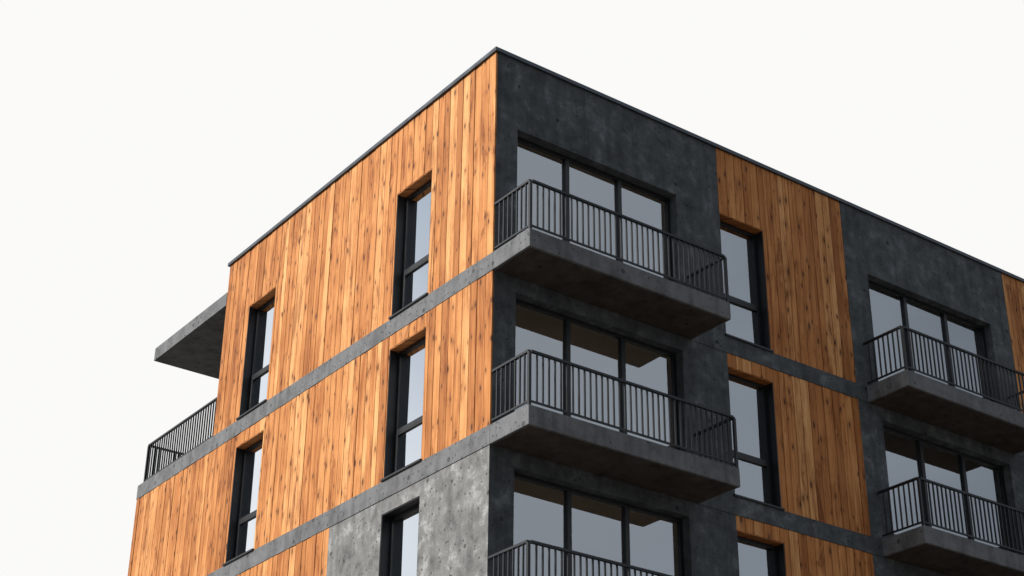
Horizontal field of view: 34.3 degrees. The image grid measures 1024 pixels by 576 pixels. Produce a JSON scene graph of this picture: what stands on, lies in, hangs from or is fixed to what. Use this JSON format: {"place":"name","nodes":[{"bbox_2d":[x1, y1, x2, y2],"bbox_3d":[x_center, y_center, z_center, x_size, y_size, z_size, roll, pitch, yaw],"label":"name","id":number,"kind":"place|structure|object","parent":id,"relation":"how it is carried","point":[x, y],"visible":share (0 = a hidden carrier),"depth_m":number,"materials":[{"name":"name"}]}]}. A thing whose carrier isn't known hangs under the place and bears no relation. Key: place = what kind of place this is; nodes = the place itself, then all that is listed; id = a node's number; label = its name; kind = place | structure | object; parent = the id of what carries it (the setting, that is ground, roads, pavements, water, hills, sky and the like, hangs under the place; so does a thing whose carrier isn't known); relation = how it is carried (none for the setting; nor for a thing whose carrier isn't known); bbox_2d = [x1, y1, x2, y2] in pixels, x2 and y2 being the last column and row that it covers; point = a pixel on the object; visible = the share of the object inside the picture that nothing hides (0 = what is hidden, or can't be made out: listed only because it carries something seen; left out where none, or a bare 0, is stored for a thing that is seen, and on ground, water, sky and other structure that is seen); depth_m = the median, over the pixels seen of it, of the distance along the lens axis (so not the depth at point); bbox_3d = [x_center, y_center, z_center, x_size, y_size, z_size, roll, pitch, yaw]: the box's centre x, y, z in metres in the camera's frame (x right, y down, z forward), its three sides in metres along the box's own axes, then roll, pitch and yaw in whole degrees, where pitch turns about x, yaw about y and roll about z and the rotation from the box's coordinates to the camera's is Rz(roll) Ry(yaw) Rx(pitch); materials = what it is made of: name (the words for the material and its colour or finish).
{"place":"outdoors","nodes":[
{"label":"outdoors","id":0,"kind":"place"},
{"bbox_2d":[326,445,489,575],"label":"concrete walls","id":1,"kind":"structure","parent":0,"point":[453,521],"depth_m":26.53,"materials":[{"name":"grey concrete"}]},
{"bbox_2d":[0,0,1023,575],"label":"sky","id":2,"kind":"structure","parent":0,"point":[146,145],"materials":[{"name":"white"}]},
{"bbox_2d":[513,143,997,575],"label":"interior ceilings","id":3,"kind":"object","parent":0,"point":[539,517],"depth_m":31.01,"materials":[{"name":"grey"}]},
{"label":"interior floors","id":4,"kind":"structure","parent":0,"visible":0},
{"bbox_2d":[222,137,1013,575],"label":"window frames","id":5,"kind":"structure","parent":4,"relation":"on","point":[394,431],"depth_m":30.09,"materials":[{"name":"black metal"}]},
{"bbox_2d":[238,185,430,575],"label":"window glass","id":6,"kind":"object","parent":5,"relation":"in","point":[406,526],"visible":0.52,"depth_m":29.93,"materials":[{"name":"grey glass"}]},
{"bbox_2d":[582,228,1008,575],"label":"interior partitions","id":7,"kind":"object","parent":4,"relation":"on","point":[663,557],"visible":0.01,"depth_m":32.73,"materials":[{"name":"grey"}]},
{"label":"rear walls","id":8,"kind":"object","parent":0,"visible":0},
{"bbox_2d":[154,292,227,378],"bbox_3d":[-3.661,2.168,39.889,9.012,0.317,3.590,19,-33,-31],"label":"terrace canopy","id":9,"kind":"object","parent":8,"relation":"attached to","point":[195,344],"visible":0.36,"depth_m":38.06,"materials":[{"name":"concrete"}]},
{"bbox_2d":[228,46,1023,282],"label":"roof coping","id":10,"kind":"object","parent":8,"relation":"on","point":[452,84],"visible":0.31,"depth_m":32.52,"materials":[{"name":"metal"}]},
{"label":"terrace floor","id":11,"kind":"structure","parent":0,"visible":0},
{"bbox_2d":[143,397,216,481],"bbox_3d":[-4.037,4.474,38.328,7.990,0.950,3.444,19,-33,-31],"label":"terrace railing","id":12,"kind":"object","parent":11,"relation":"on","point":[159,449],"visible":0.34,"depth_m":36.34,"materials":[{"name":"black metal"}]},
{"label":"backing walls","id":13,"kind":"object","parent":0,"visible":0},
{"bbox_2d":[128,52,1023,575],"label":"timber cladding","id":14,"kind":"structure","parent":13,"relation":"attached to","point":[320,266],"depth_m":31.23,"materials":[{"name":"brown wood"}]},
{"bbox_2d":[136,252,1023,575],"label":"floor bands","id":15,"kind":"object","parent":13,"relation":"attached to","point":[478,440],"visible":0.53,"depth_m":30.09,"materials":[{"name":"concrete"}]},
{"label":"ground","id":16,"kind":"structure","parent":0,"visible":0},
{"bbox_2d":[480,53,1023,575],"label":"concrete walls","id":17,"kind":"structure","parent":16,"relation":"on","point":[588,129],"depth_m":30.41,"materials":[{"name":"grey concrete"}]},
{"bbox_2d":[490,228,1023,572],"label":"balcony slabs","id":18,"kind":"structure","parent":17,"relation":"attached to","point":[563,425],"depth_m":27.60,"materials":[{"name":"grey concrete"}]},
{"bbox_2d":[488,179,1023,575],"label":"balcony railings","id":19,"kind":"object","parent":18,"relation":"on","point":[693,285],"visible":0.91,"depth_m":27.92,"materials":[{"name":"black metal"}]},
{"bbox_2d":[492,248,1023,575],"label":"balcony soffits","id":20,"kind":"object","parent":18,"relation":"attached to","point":[558,275],"visible":1,"depth_m":28.12,"materials":[{"name":"grey concrete"}]}
]}

